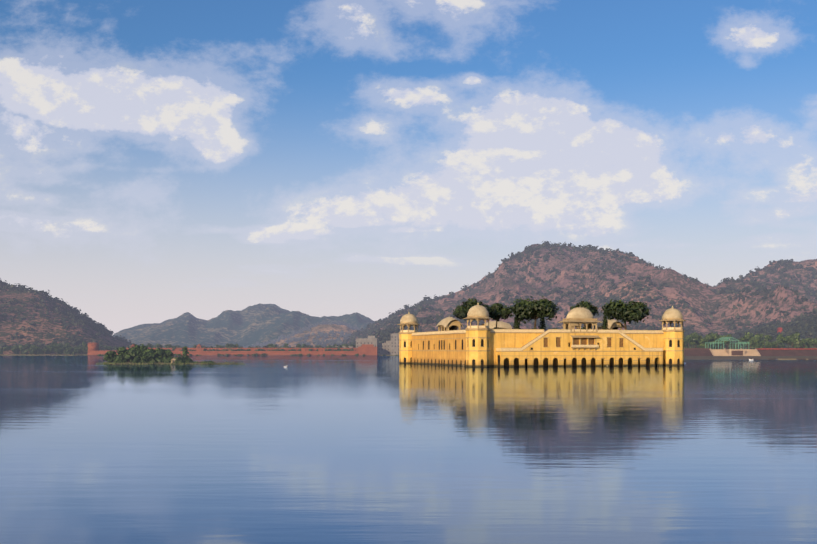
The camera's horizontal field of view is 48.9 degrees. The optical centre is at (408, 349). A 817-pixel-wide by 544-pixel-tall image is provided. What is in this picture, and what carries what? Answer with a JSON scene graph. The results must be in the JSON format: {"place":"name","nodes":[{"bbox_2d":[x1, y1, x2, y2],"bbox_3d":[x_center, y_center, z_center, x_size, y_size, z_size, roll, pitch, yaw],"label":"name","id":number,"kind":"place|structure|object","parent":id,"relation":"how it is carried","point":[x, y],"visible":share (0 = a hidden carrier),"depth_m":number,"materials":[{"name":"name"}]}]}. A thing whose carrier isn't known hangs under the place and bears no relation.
{"place":"outdoors","nodes":[
{"label":"outdoors","id":0,"kind":"place"},
{"bbox_2d":[0,284,128,353],"bbox_3d":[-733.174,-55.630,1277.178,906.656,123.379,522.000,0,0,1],"label":"hill","id":1,"kind":"structure","parent":0,"point":[42,327],"depth_m":1135.02,"materials":[{"name":"brown soil"}]},
{"bbox_2d":[0,279,135,350],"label":"scrub foliage","id":2,"kind":"object","parent":1,"relation":"on","point":[83,322],"visible":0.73,"depth_m":1182.03,"materials":[{"name":"green plant"}]},
{"bbox_2d":[110,362,225,364],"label":"island","id":3,"kind":"structure","parent":0,"point":[162,363],"depth_m":359.71,"materials":[{"name":"green plant"}]},
{"bbox_2d":[103,344,213,363],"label":"island trees","id":4,"kind":"object","parent":3,"relation":"on","point":[139,354],"depth_m":362.72,"materials":[{"name":"green plant"}]},
{"bbox_2d":[96,361,243,364],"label":"island reeds","id":5,"kind":"object","parent":3,"relation":"on","point":[109,363],"visible":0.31,"depth_m":359.99,"materials":[{"name":"green plant"}]},
{"bbox_2d":[1,354,397,355],"bbox_3d":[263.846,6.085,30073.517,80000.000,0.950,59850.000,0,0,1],"label":"shore ground","id":6,"kind":"structure","parent":0,"point":[86,354],"depth_m":1009.72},
{"bbox_2d":[0,342,100,354],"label":"shore trees","id":7,"kind":"object","parent":6,"relation":"on","point":[58,348],"depth_m":975.44,"materials":[{"name":"green plant"}]},
{"bbox_2d":[69,343,349,352],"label":"shore trees","id":8,"kind":"object","parent":6,"relation":"on","point":[177,346],"depth_m":1084.43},
{"bbox_2d":[87,343,377,355],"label":"wall","id":9,"kind":"structure","parent":6,"relation":"on","point":[368,349],"depth_m":906.09,"materials":[{"name":"red stone"}]},
{"bbox_2d":[88,347,355,350],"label":"wall battlements","id":10,"kind":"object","parent":9,"relation":"attached to","point":[256,349],"visible":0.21,"depth_m":922.01,"materials":[{"name":"red stone"}]},
{"bbox_2d":[144,343,355,350],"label":"shore trees","id":11,"kind":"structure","parent":6,"relation":"on","point":[230,346],"depth_m":944.80,"materials":[{"name":"green plant"}]},
{"bbox_2d":[335,331,399,354],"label":"grey town buildings","id":12,"kind":"structure","parent":6,"relation":"on","point":[374,341],"depth_m":925.13,"materials":[{"name":"grey concrete"}]},
{"bbox_2d":[357,336,398,352],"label":"windows","id":13,"kind":"structure","parent":12,"relation":"attached to","point":[382,346],"depth_m":925.00,"materials":[{"name":"grey glass"}]},
{"bbox_2d":[684,332,816,348],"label":"shore trees","id":14,"kind":"object","parent":6,"relation":"on","point":[756,339],"depth_m":589.41,"materials":[{"name":"green plant"}]},
{"bbox_2d":[687,337,814,348],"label":"shrubs","id":15,"kind":"object","parent":6,"relation":"on","point":[742,345],"depth_m":721.14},
{"bbox_2d":[709,310,816,348],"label":"hill","id":16,"kind":"structure","parent":6,"relation":"on","point":[804,329],"depth_m":958.96,"materials":[{"name":"green plant"}]},
{"bbox_2d":[112,303,374,347],"bbox_3d":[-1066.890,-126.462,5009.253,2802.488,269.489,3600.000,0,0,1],"label":"hill","id":17,"kind":"structure","parent":0,"point":[254,324],"depth_m":4228.08,"materials":[{"name":"grey stone"}]},
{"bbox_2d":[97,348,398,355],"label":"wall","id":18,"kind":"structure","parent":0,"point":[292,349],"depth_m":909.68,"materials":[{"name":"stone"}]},
{"bbox_2d":[266,324,355,347],"bbox_3d":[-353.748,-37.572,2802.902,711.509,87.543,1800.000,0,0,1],"label":"hill","id":19,"kind":"structure","parent":0,"point":[327,328],"depth_m":2624.17,"materials":[{"name":"grey stone"}]},
{"bbox_2d":[243,320,365,347],"bbox_3d":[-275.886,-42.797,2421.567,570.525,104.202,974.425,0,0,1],"label":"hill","id":20,"kind":"structure","parent":19,"relation":"on","point":[332,341],"depth_m":2513.57,"materials":[{"name":"green plant"}]},
{"bbox_2d":[0,355,816,543],"bbox_3d":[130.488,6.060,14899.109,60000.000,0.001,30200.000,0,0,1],"label":"lake water","id":21,"kind":"structure","parent":0,"point":[327,450],"depth_m":52.84,"materials":[{"name":"blue liquid"}]},
{"bbox_2d":[412,333,465,365],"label":"palace wall","id":22,"kind":"structure","parent":21,"relation":"on","point":[458,356],"depth_m":356.96,"materials":[{"name":"yellow stone"}]},
{"bbox_2d":[397,316,685,360],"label":"palace trim","id":23,"kind":"structure","parent":21,"relation":"on","point":[573,323],"depth_m":329.76,"materials":[{"name":"yellow stone"}]},
{"bbox_2d":[453,296,650,329],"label":"trees","id":24,"kind":"object","parent":23,"relation":"attached to","point":[525,309],"depth_m":348.68,"materials":[{"name":"green plant"}]},
{"bbox_2d":[504,358,655,365],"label":"arches","id":25,"kind":"structure","parent":23,"relation":"attached to","point":[555,362],"depth_m":329.73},
{"bbox_2d":[0,0,816,334],"label":"sky","id":26,"kind":"structure","parent":0,"point":[161,160],"materials":[{"name":"blue"}]},
{"bbox_2d":[399,330,683,366],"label":"palace wall","id":27,"kind":"structure","parent":0,"point":[503,340],"depth_m":325.36,"materials":[{"name":"yellow stone"}]},
{"bbox_2d":[400,326,682,350],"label":"parapet","id":28,"kind":"structure","parent":27,"relation":"attached to","point":[564,330],"depth_m":328.69,"materials":[{"name":"stone"}]},
{"bbox_2d":[404,325,679,366],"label":"windows","id":29,"kind":"structure","parent":27,"relation":"in","point":[452,327],"depth_m":339.87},
{"bbox_2d":[400,303,682,328],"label":"domes","id":30,"kind":"structure","parent":0,"point":[480,310],"depth_m":340.45,"materials":[{"name":"beige stone"}]},
{"bbox_2d":[348,244,816,342],"bbox_3d":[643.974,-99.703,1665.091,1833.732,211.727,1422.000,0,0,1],"label":"hill","id":31,"kind":"structure","parent":0,"point":[700,296],"depth_m":1337.91,"materials":[{"name":"brown soil"}]},
{"bbox_2d":[336,241,816,345],"bbox_3d":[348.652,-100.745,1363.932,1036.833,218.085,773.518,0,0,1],"label":"hillside trees","id":32,"kind":"object","parent":31,"relation":"on","point":[385,334],"visible":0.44,"depth_m":1418.32,"materials":[{"name":"green plant"}]},
{"bbox_2d":[756,314,815,336],"bbox_3d":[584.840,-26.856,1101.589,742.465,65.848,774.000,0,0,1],"label":"hillside trees","id":33,"kind":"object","parent":31,"relation":"on","point":[794,321],"depth_m":1062.14,"materials":[{"name":"green plant"}]},
{"bbox_2d":[544,337,622,346],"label":"windows","id":34,"kind":"structure","parent":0,"point":[583,341],"depth_m":327.31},
{"bbox_2d":[684,327,816,358],"bbox_3d":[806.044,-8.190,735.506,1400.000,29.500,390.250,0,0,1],"label":"pavilion","id":35,"kind":"structure","parent":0,"point":[746,357],"depth_m":546.14,"materials":[{"name":"beige stone"}]},
{"bbox_2d":[709,348,760,355],"bbox_3d":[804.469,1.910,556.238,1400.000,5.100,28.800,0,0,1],"label":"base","id":36,"kind":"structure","parent":35,"relation":"on","point":[727,352],"depth_m":550.00,"materials":[{"name":"stone"}]},
{"bbox_2d":[684,346,816,355],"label":"promenade wall","id":37,"kind":"structure","parent":35,"relation":"on","point":[762,352],"depth_m":551.05,"materials":[{"name":"stone"}]}
]}

